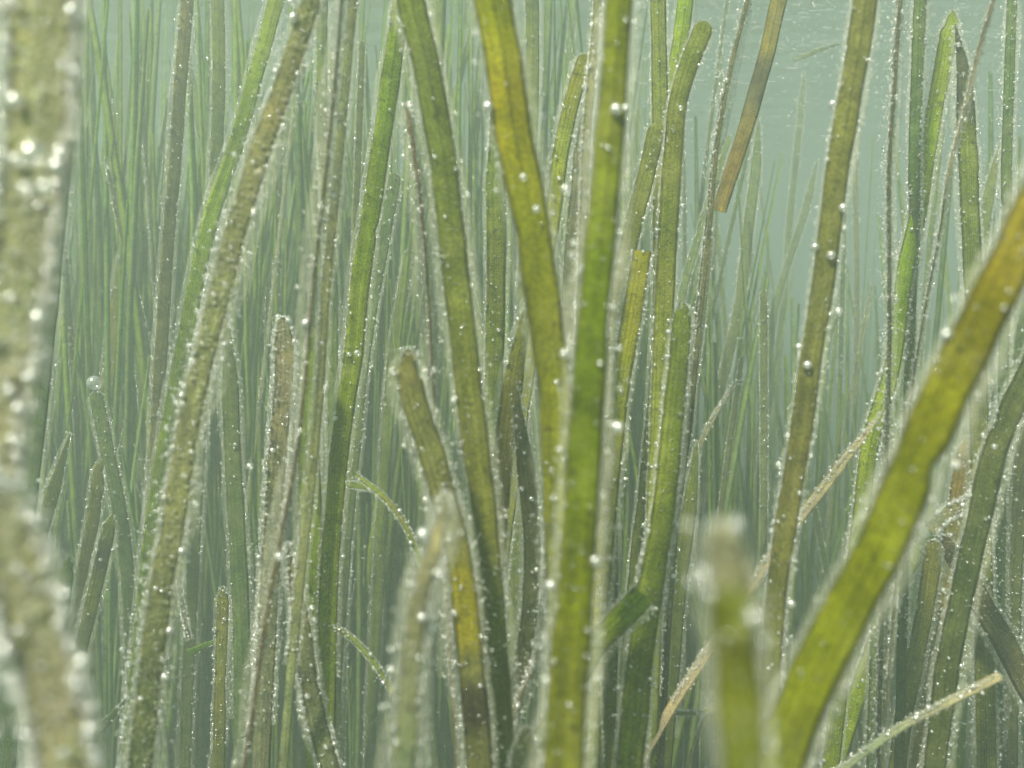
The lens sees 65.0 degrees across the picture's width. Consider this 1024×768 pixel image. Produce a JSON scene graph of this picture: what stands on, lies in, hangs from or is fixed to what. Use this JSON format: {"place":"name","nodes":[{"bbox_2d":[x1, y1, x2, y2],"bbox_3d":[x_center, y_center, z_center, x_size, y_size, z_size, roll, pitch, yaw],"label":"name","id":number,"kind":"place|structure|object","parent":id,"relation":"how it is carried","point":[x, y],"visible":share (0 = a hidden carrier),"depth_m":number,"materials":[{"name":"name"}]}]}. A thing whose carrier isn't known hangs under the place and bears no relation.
{"place":"outdoors","nodes":[
{"label":"outdoors","id":0,"kind":"place"},
{"bbox_2d":[0,0,1023,335],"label":"water surface","id":1,"kind":"object","parent":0,"point":[820,86],"visible":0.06,"depth_m":1.19,"materials":[{"name":"teal liquid"}]},
{"bbox_2d":[714,0,786,212],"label":"drifting leaf","id":2,"kind":"object","parent":1,"relation":"hanging from","point":[757,87],"visible":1,"depth_m":0.39,"materials":[{"name":"plant"}]},
{"bbox_2d":[67,0,1023,765],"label":"drifting specks","id":3,"kind":"object","parent":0,"point":[795,100],"visible":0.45,"depth_m":0.61,"materials":[{"name":"white"}]},
{"bbox_2d":[650,335,997,454],"label":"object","id":4,"kind":"structure","parent":0,"point":[787,340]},
{"bbox_2d":[689,454,975,767],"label":"seabed","id":5,"kind":"structure","parent":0,"point":[739,511],"depth_m":3.68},
{"bbox_2d":[0,32,83,767],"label":"eelgrass blade","id":6,"kind":"object","parent":5,"relation":"on","point":[8,715],"visible":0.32,"depth_m":0.37,"materials":[{"name":"green plant"}]},
{"bbox_2d":[17,431,72,743],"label":"eelgrass blade","id":7,"kind":"object","parent":5,"relation":"on","point":[50,499],"visible":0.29,"depth_m":0.45,"materials":[{"name":"green plant"}]},
{"bbox_2d":[0,0,91,754],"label":"eelgrass blade","id":8,"kind":"object","parent":5,"relation":"on","point":[39,32],"visible":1,"depth_m":0.10,"materials":[{"name":"green plant"}]},
{"bbox_2d":[0,467,105,767],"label":"eelgrass blade","id":9,"kind":"object","parent":5,"relation":"on","point":[54,715],"visible":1,"depth_m":0.09,"materials":[{"name":"green plant"}]},
{"bbox_2d":[64,136,78,556],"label":"eelgrass blade","id":10,"kind":"object","parent":5,"relation":"on","point":[76,235],"visible":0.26,"depth_m":0.81,"materials":[{"name":"green plant"}]},
{"bbox_2d":[63,220,84,549],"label":"eelgrass blade","id":11,"kind":"object","parent":5,"relation":"on","point":[76,407],"visible":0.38,"depth_m":0.59,"materials":[{"name":"green plant"}]},
{"bbox_2d":[67,460,107,655],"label":"eelgrass blade","id":12,"kind":"object","parent":5,"relation":"on","point":[92,523],"visible":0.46,"depth_m":0.45,"materials":[{"name":"green plant"}]},
{"bbox_2d":[72,513,121,700],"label":"eelgrass blade","id":13,"kind":"object","parent":5,"relation":"on","point":[95,586],"visible":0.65,"depth_m":0.42,"materials":[{"name":"green plant"}]},
{"bbox_2d":[86,247,126,767],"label":"eelgrass blade","id":14,"kind":"object","parent":5,"relation":"on","point":[114,303],"visible":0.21,"depth_m":0.59,"materials":[{"name":"green plant"}]},
{"bbox_2d":[86,391,136,709],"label":"eelgrass blade","id":15,"kind":"object","parent":5,"relation":"on","point":[123,544],"visible":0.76,"depth_m":0.47,"materials":[{"name":"green plant"}]},
{"bbox_2d":[110,92,147,524],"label":"eelgrass blade","id":16,"kind":"object","parent":5,"relation":"on","point":[143,439],"visible":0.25,"depth_m":0.59,"materials":[{"name":"green plant"}]},
{"bbox_2d":[105,158,181,576],"bbox_3d":[-0.271,0.222,0.605,0.053,0.757,0.099,0,0,-18],"label":"eelgrass blade","id":17,"kind":"object","parent":5,"relation":"on","point":[148,348],"visible":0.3,"depth_m":0.57,"materials":[{"name":"green plant"}]},
{"bbox_2d":[111,405,190,766],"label":"eelgrass blade","id":18,"kind":"object","parent":5,"relation":"on","point":[138,474],"visible":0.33,"depth_m":0.59,"materials":[{"name":"green plant"}]},
{"bbox_2d":[133,80,172,563],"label":"eelgrass blade","id":19,"kind":"object","parent":5,"relation":"on","point":[161,204],"visible":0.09,"depth_m":0.74,"materials":[{"name":"green plant"}]},
{"bbox_2d":[132,6,179,760],"bbox_3d":[-0.273,0.109,0.594,0.067,0.982,0.020,0,0,22],"label":"eelgrass blade","id":20,"kind":"object","parent":5,"relation":"on","point":[151,235],"visible":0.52,"depth_m":0.59,"materials":[{"name":"green plant"}]},
{"bbox_2d":[134,0,198,610],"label":"eelgrass blade","id":21,"kind":"object","parent":5,"relation":"on","point":[180,82],"visible":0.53,"depth_m":0.47,"materials":[{"name":"green plant"}]},
{"bbox_2d":[116,0,288,767],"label":"eelgrass blade","id":22,"kind":"object","parent":5,"relation":"on","point":[216,201],"visible":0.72,"depth_m":0.42,"materials":[{"name":"green plant"}]},
{"bbox_2d":[176,0,230,767],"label":"eelgrass blade","id":23,"kind":"object","parent":5,"relation":"on","point":[217,147],"visible":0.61,"depth_m":0.52,"materials":[{"name":"green plant"}]},
{"bbox_2d":[210,586,232,767],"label":"eelgrass blade","id":24,"kind":"object","parent":5,"relation":"on","point":[220,728],"visible":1,"depth_m":0.39,"materials":[{"name":"green plant"}]},
{"bbox_2d":[117,0,330,767],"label":"eelgrass blade","id":25,"kind":"object","parent":5,"relation":"on","point":[151,659],"visible":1,"depth_m":0.20,"materials":[{"name":"green plant"}]},
{"bbox_2d":[216,306,254,767],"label":"eelgrass blade","id":26,"kind":"object","parent":5,"relation":"on","point":[238,564],"visible":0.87,"depth_m":0.42,"materials":[{"name":"green plant"}]},
{"bbox_2d":[206,96,293,767],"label":"eelgrass blade","id":27,"kind":"object","parent":5,"relation":"on","point":[258,411],"visible":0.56,"depth_m":0.57,"materials":[{"name":"green plant"}]},
{"bbox_2d":[247,314,298,767],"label":"eelgrass blade","id":28,"kind":"object","parent":5,"relation":"on","point":[281,404],"visible":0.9,"depth_m":0.28,"materials":[{"name":"green plant"}]},
{"bbox_2d":[270,49,284,767],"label":"eelgrass blade","id":29,"kind":"object","parent":5,"relation":"on","point":[279,188],"visible":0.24,"depth_m":0.60,"materials":[{"name":"green plant"}]},
{"bbox_2d":[232,0,356,767],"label":"eelgrass blade","id":30,"kind":"object","parent":5,"relation":"on","point":[271,592],"visible":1,"depth_m":0.20,"materials":[{"name":"green plant"}]},
{"bbox_2d":[290,328,328,767],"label":"eelgrass blade","id":31,"kind":"object","parent":5,"relation":"on","point":[311,573],"visible":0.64,"depth_m":0.30,"materials":[{"name":"green plant"}]},
{"bbox_2d":[281,541,346,767],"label":"eelgrass blade","id":32,"kind":"object","parent":5,"relation":"on","point":[312,696],"visible":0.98,"depth_m":0.25,"materials":[{"name":"green plant"}]},
{"bbox_2d":[278,0,359,767],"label":"eelgrass blade","id":33,"kind":"object","parent":5,"relation":"on","point":[297,599],"visible":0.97,"depth_m":0.24,"materials":[{"name":"green plant"}]},
{"bbox_2d":[313,0,346,767],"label":"eelgrass blade","id":34,"kind":"object","parent":5,"relation":"on","point":[322,116],"visible":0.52,"depth_m":0.47,"materials":[{"name":"green plant"}]},
{"bbox_2d":[342,37,366,767],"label":"eelgrass blade","id":35,"kind":"object","parent":5,"relation":"on","point":[359,108],"visible":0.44,"depth_m":0.52,"materials":[{"name":"green plant"}]},
{"bbox_2d":[314,0,407,746],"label":"eelgrass blade","id":36,"kind":"object","parent":5,"relation":"on","point":[358,299],"visible":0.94,"depth_m":0.30,"materials":[{"name":"green plant"}]},
{"bbox_2d":[315,623,393,691],"bbox_3d":[-0.059,0.102,0.300,0.031,0.027,0.002,0,0,0],"label":"thin leaf","id":37,"kind":"object","parent":36,"relation":"attached to","point":[370,658],"visible":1,"depth_m":0.30,"materials":[{"name":"green plant"}]},
{"bbox_2d":[352,472,422,565],"bbox_3d":[-0.046,0.051,0.300,0.028,0.036,0.003,0,0,0],"label":"thin leaf","id":38,"kind":"object","parent":36,"relation":"attached to","point":[398,513],"visible":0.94,"depth_m":0.30,"materials":[{"name":"green plant"}]},
{"bbox_2d":[336,172,403,752],"bbox_3d":[-0.092,0.238,0.474,0.057,0.725,0.007,0,0,0],"label":"eelgrass blade","id":39,"kind":"object","parent":5,"relation":"on","point":[384,242],"visible":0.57,"depth_m":0.47,"materials":[{"name":"green plant"}]},
{"bbox_2d":[361,249,415,767],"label":"eelgrass blade","id":40,"kind":"object","parent":5,"relation":"on","point":[375,632],"visible":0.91,"depth_m":0.56,"materials":[{"name":"green plant"}]},
{"bbox_2d":[380,490,464,767],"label":"eelgrass blade","id":41,"kind":"object","parent":5,"relation":"on","point":[404,751],"visible":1,"depth_m":0.14,"materials":[{"name":"green plant"}]},
{"bbox_2d":[395,101,459,767],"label":"eelgrass blade","id":42,"kind":"object","parent":5,"relation":"on","point":[416,177],"visible":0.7,"depth_m":0.24,"materials":[{"name":"green plant"}]},
{"bbox_2d":[386,346,505,767],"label":"eelgrass blade","id":43,"kind":"object","parent":5,"relation":"on","point":[466,612],"visible":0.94,"depth_m":0.20,"materials":[{"name":"green plant"}]},
{"bbox_2d":[388,0,522,767],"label":"eelgrass blade","id":44,"kind":"object","parent":5,"relation":"on","point":[414,21],"visible":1,"depth_m":0.21,"materials":[{"name":"green plant"}]},
{"bbox_2d":[408,96,543,724],"bbox_3d":[-0.024,0.203,0.550,0.095,0.795,0.006,0,0,-13],"label":"eelgrass blade","id":45,"kind":"object","parent":5,"relation":"on","point":[482,331],"visible":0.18,"depth_m":0.55,"materials":[{"name":"green plant"}]},
{"bbox_2d":[473,96,512,585],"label":"eelgrass blade","id":46,"kind":"object","parent":5,"relation":"on","point":[496,243],"visible":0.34,"depth_m":0.31,"materials":[{"name":"green plant"}]},
{"bbox_2d":[489,301,530,604],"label":"eelgrass blade","id":47,"kind":"object","parent":5,"relation":"on","point":[503,453],"visible":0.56,"depth_m":0.27,"materials":[{"name":"green plant"}]},
{"bbox_2d":[0,0,1023,767],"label":"eelgrass","id":48,"kind":"object","parent":5,"relation":"on","point":[98,276],"visible":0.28,"depth_m":0.62,"materials":[{"name":"green plant"}]},
{"bbox_2d":[505,723,542,767],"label":"eelgrass blade","id":49,"kind":"object","parent":5,"relation":"on","point":[526,753],"visible":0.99,"depth_m":0.19,"materials":[{"name":"green plant"}]},
{"bbox_2d":[505,0,544,740],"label":"eelgrass blade","id":50,"kind":"object","parent":5,"relation":"on","point":[532,28],"visible":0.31,"depth_m":0.47,"materials":[{"name":"green plant"}]},
{"bbox_2d":[462,0,591,763],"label":"eelgrass blade","id":51,"kind":"object","parent":5,"relation":"on","point":[507,86],"visible":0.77,"depth_m":0.18,"materials":[{"name":"green plant"}]},
{"bbox_2d":[509,381,545,743],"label":"eelgrass blade","id":52,"kind":"object","parent":5,"relation":"on","point":[527,488],"visible":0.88,"depth_m":0.27,"materials":[{"name":"green plant"}]},
{"bbox_2d":[512,519,546,715],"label":"eelgrass blade","id":53,"kind":"object","parent":5,"relation":"on","point":[533,664],"visible":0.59,"depth_m":0.25,"materials":[{"name":"green plant"}]},
{"bbox_2d":[504,52,589,627],"bbox_3d":[-0.001,0.226,0.358,0.079,0.748,0.008,0,0,0],"label":"eelgrass blade","id":54,"kind":"object","parent":5,"relation":"on","point":[570,106],"visible":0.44,"depth_m":0.36,"materials":[{"name":"green plant"}]},
{"bbox_2d":[538,89,597,766],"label":"eelgrass blade","id":55,"kind":"object","parent":5,"relation":"on","point":[567,273],"visible":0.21,"depth_m":0.39,"materials":[{"name":"green plant"}]},
{"bbox_2d":[570,0,605,389],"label":"eelgrass blade","id":56,"kind":"object","parent":5,"relation":"on","point":[585,179],"visible":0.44,"depth_m":0.27,"materials":[{"name":"green plant"}]},
{"bbox_2d":[532,0,648,767],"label":"eelgrass blade","id":57,"kind":"object","parent":5,"relation":"on","point":[570,647],"visible":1,"depth_m":0.14,"materials":[{"name":"green plant"}]},
{"bbox_2d":[584,656,605,767],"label":"eelgrass blade","id":58,"kind":"object","parent":5,"relation":"on","point":[593,736],"visible":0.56,"depth_m":0.24,"materials":[{"name":"green plant"}]},
{"bbox_2d":[533,586,657,767],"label":"eelgrass blade","id":59,"kind":"object","parent":5,"relation":"on","point":[626,613],"visible":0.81,"depth_m":0.22,"materials":[{"name":"green plant"}]},
{"bbox_2d":[600,468,625,767],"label":"eelgrass blade","id":60,"kind":"object","parent":5,"relation":"on","point":[609,695],"visible":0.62,"depth_m":0.30,"materials":[{"name":"green plant"}]},
{"bbox_2d":[587,250,658,691],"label":"eelgrass blade","id":61,"kind":"object","parent":5,"relation":"on","point":[630,321],"visible":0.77,"depth_m":0.29,"materials":[{"name":"green plant"}]},
{"bbox_2d":[598,122,664,507],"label":"eelgrass blade","id":62,"kind":"object","parent":5,"relation":"on","point":[639,202],"visible":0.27,"depth_m":0.31,"materials":[{"name":"green plant"}]},
{"bbox_2d":[616,0,671,745],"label":"eelgrass blade","id":63,"kind":"object","parent":5,"relation":"on","point":[660,71],"visible":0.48,"depth_m":0.34,"materials":[{"name":"green plant"}]},
{"bbox_2d":[611,300,700,767],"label":"eelgrass blade","id":64,"kind":"object","parent":5,"relation":"on","point":[635,715],"visible":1,"depth_m":0.24,"materials":[{"name":"green plant"}]},
{"bbox_2d":[651,0,696,336],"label":"eelgrass blade","id":65,"kind":"object","parent":5,"relation":"on","point":[683,18],"visible":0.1,"depth_m":0.39,"materials":[{"name":"green plant"}]},
{"bbox_2d":[641,19,715,767],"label":"eelgrass blade","id":66,"kind":"object","parent":5,"relation":"on","point":[671,205],"visible":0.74,"depth_m":0.29,"materials":[{"name":"green plant"}]},
{"bbox_2d":[626,136,730,587],"bbox_3d":[0.137,0.211,0.578,0.111,0.779,0.008,0,0,13],"label":"eelgrass blade","id":67,"kind":"object","parent":5,"relation":"on","point":[691,261],"visible":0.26,"depth_m":0.58,"materials":[{"name":"green plant"}]},
{"bbox_2d":[664,440,702,767],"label":"eelgrass blade","id":68,"kind":"object","parent":5,"relation":"on","point":[685,536],"visible":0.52,"depth_m":0.45,"materials":[{"name":"green plant"}]},
{"bbox_2d":[681,133,687,313],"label":"eelgrass blade","id":69,"kind":"object","parent":5,"relation":"on","point":[684,228],"visible":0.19,"depth_m":0.71,"materials":[{"name":"green plant"}]},
{"bbox_2d":[657,0,752,767],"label":"eelgrass blade","id":70,"kind":"object","parent":5,"relation":"on","point":[671,582],"visible":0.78,"depth_m":0.33,"materials":[{"name":"green plant"}]},
{"bbox_2d":[687,0,730,307],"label":"eelgrass blade","id":71,"kind":"object","parent":5,"relation":"on","point":[713,96],"visible":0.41,"depth_m":0.74,"materials":[{"name":"green plant"}]},
{"bbox_2d":[677,117,764,709],"bbox_3d":[0.159,0.190,0.662,0.098,0.821,0.010,0,0,0],"label":"eelgrass blade","id":72,"kind":"object","parent":5,"relation":"on","point":[748,237],"visible":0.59,"depth_m":0.66,"materials":[{"name":"green plant"}]},
{"bbox_2d":[699,355,744,767],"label":"eelgrass blade","id":73,"kind":"object","parent":5,"relation":"on","point":[725,478],"visible":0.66,"depth_m":0.56,"materials":[{"name":"green plant"}]},
{"bbox_2d":[699,92,764,390],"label":"eelgrass blade","id":74,"kind":"object","parent":5,"relation":"on","point":[729,235],"visible":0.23,"depth_m":0.75,"materials":[{"name":"green plant"}]},
{"bbox_2d":[696,514,778,767],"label":"eelgrass blade","id":75,"kind":"object","parent":5,"relation":"on","point":[739,698],"visible":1,"depth_m":0.07,"materials":[{"name":"green plant"}]},
{"bbox_2d":[643,410,882,765],"bbox_3d":[0.021,0.305,0.290,0.228,0.591,0.008,0,0,0],"label":"eelgrass blade","id":76,"kind":"object","parent":5,"relation":"on","point":[823,487],"visible":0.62,"depth_m":0.29,"materials":[{"name":"beige plant"}]},
{"bbox_2d":[757,288,769,676],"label":"eelgrass blade","id":77,"kind":"object","parent":5,"relation":"on","point":[764,432],"visible":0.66,"depth_m":0.54,"materials":[{"name":"green plant"}]},
{"bbox_2d":[751,159,818,572],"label":"eelgrass blade","id":78,"kind":"object","parent":5,"relation":"on","point":[791,254],"visible":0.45,"depth_m":0.91,"materials":[{"name":"green plant"}]},
{"bbox_2d":[767,71,805,547],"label":"eelgrass blade","id":79,"kind":"object","parent":5,"relation":"on","point":[793,190],"visible":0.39,"depth_m":0.95,"materials":[{"name":"green plant"}]},
{"bbox_2d":[759,0,886,725],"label":"eelgrass blade","id":80,"kind":"object","parent":5,"relation":"on","point":[846,121],"visible":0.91,"depth_m":0.21,"materials":[{"name":"green plant"}]},
{"bbox_2d":[811,505,860,767],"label":"eelgrass blade","id":81,"kind":"object","parent":5,"relation":"on","point":[815,515],"visible":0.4,"depth_m":0.56,"materials":[{"name":"green plant"}]},
{"bbox_2d":[814,138,861,767],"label":"eelgrass blade","id":82,"kind":"object","parent":5,"relation":"on","point":[856,242],"visible":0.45,"depth_m":0.81,"materials":[{"name":"green plant"}]},
{"bbox_2d":[835,205,847,556],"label":"eelgrass blade","id":83,"kind":"object","parent":5,"relation":"on","point":[841,324],"visible":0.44,"depth_m":0.72,"materials":[{"name":"green plant"}]},
{"bbox_2d":[821,275,873,583],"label":"eelgrass blade","id":84,"kind":"object","parent":5,"relation":"on","point":[856,362],"visible":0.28,"depth_m":0.79,"materials":[{"name":"green plant"}]},
{"bbox_2d":[862,580,891,767],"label":"eelgrass blade","id":85,"kind":"object","parent":5,"relation":"on","point":[871,669],"visible":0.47,"depth_m":0.32,"materials":[{"name":"green plant"}]},
{"bbox_2d":[865,0,908,767],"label":"eelgrass blade","id":86,"kind":"object","parent":5,"relation":"on","point":[888,241],"visible":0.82,"depth_m":0.30,"materials":[{"name":"green plant"}]},
{"bbox_2d":[840,534,939,762],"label":"eelgrass blade","id":87,"kind":"object","parent":5,"relation":"on","point":[858,696],"visible":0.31,"depth_m":0.39,"materials":[{"name":"green plant"}]},
{"bbox_2d":[817,10,964,767],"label":"eelgrass blade","id":88,"kind":"object","parent":5,"relation":"on","point":[940,88],"visible":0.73,"depth_m":0.34,"materials":[{"name":"green plant"}]},
{"bbox_2d":[764,169,1023,767],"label":"eelgrass blade","id":89,"kind":"object","parent":5,"relation":"on","point":[840,622],"visible":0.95,"depth_m":0.12,"materials":[{"name":"green plant"}]},
{"bbox_2d":[894,0,930,767],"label":"eelgrass blade","id":90,"kind":"object","parent":5,"relation":"on","point":[919,41],"visible":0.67,"depth_m":0.34,"materials":[{"name":"green plant"}]},
{"bbox_2d":[885,537,944,767],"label":"eelgrass blade","id":91,"kind":"object","parent":5,"relation":"on","point":[923,617],"visible":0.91,"depth_m":0.36,"materials":[{"name":"green plant"}]},
{"bbox_2d":[834,670,1002,767],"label":"eelgrass blade","id":92,"kind":"object","parent":5,"relation":"on","point":[980,685],"visible":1,"depth_m":0.23,"materials":[{"name":"beige plant"}]},
{"bbox_2d":[910,119,946,545],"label":"eelgrass blade","id":93,"kind":"object","parent":5,"relation":"on","point":[932,225],"visible":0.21,"depth_m":0.71,"materials":[{"name":"green plant"}]},
{"bbox_2d":[907,435,970,767],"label":"eelgrass blade","id":94,"kind":"object","parent":5,"relation":"on","point":[957,483],"visible":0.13,"depth_m":0.39,"materials":[{"name":"green plant"}]},
{"bbox_2d":[923,489,971,535],"bbox_3d":[0.166,0.047,0.300,0.024,0.019,0.006,0,0,0],"label":"leaf scrap","id":95,"kind":"object","parent":94,"relation":"attached to","point":[944,516],"visible":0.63,"depth_m":0.30,"materials":[{"name":"green plant"}]},
{"bbox_2d":[881,0,996,767],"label":"eelgrass blade","id":96,"kind":"object","parent":5,"relation":"on","point":[972,75],"visible":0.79,"depth_m":0.27,"materials":[{"name":"green plant"}]},
{"bbox_2d":[949,482,974,767],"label":"eelgrass blade","id":97,"kind":"object","parent":5,"relation":"on","point":[956,761],"visible":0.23,"depth_m":0.47,"materials":[{"name":"green plant"}]},
{"bbox_2d":[916,329,1023,767],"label":"eelgrass blade","id":98,"kind":"object","parent":5,"relation":"on","point":[985,481],"visible":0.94,"depth_m":0.27,"materials":[{"name":"green plant"}]},
{"bbox_2d":[947,143,1000,767],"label":"eelgrass blade","id":99,"kind":"object","parent":5,"relation":"on","point":[989,191],"visible":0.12,"depth_m":0.56,"materials":[{"name":"green plant"}]},
{"bbox_2d":[944,23,1005,767],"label":"eelgrass blade","id":100,"kind":"object","parent":5,"relation":"on","point":[970,199],"visible":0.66,"depth_m":0.33,"materials":[{"name":"green plant"}]},
{"bbox_2d":[935,532,1023,714],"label":"eelgrass blade","id":101,"kind":"object","parent":5,"relation":"on","point":[993,623],"visible":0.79,"depth_m":0.31,"materials":[{"name":"green plant"}]},
{"bbox_2d":[973,290,1023,747],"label":"eelgrass blade","id":102,"kind":"object","parent":5,"relation":"on","point":[1018,350],"visible":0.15,"depth_m":0.47,"materials":[{"name":"green plant"}]},
{"bbox_2d":[991,0,1023,767],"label":"eelgrass blade","id":103,"kind":"object","parent":5,"relation":"on","point":[1008,105],"visible":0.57,"depth_m":0.39,"materials":[{"name":"green plant"}]},
{"bbox_2d":[993,415,1023,767],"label":"eelgrass blade","id":104,"kind":"object","parent":5,"relation":"on","point":[1014,572],"visible":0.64,"depth_m":0.39,"materials":[{"name":"green plant"}]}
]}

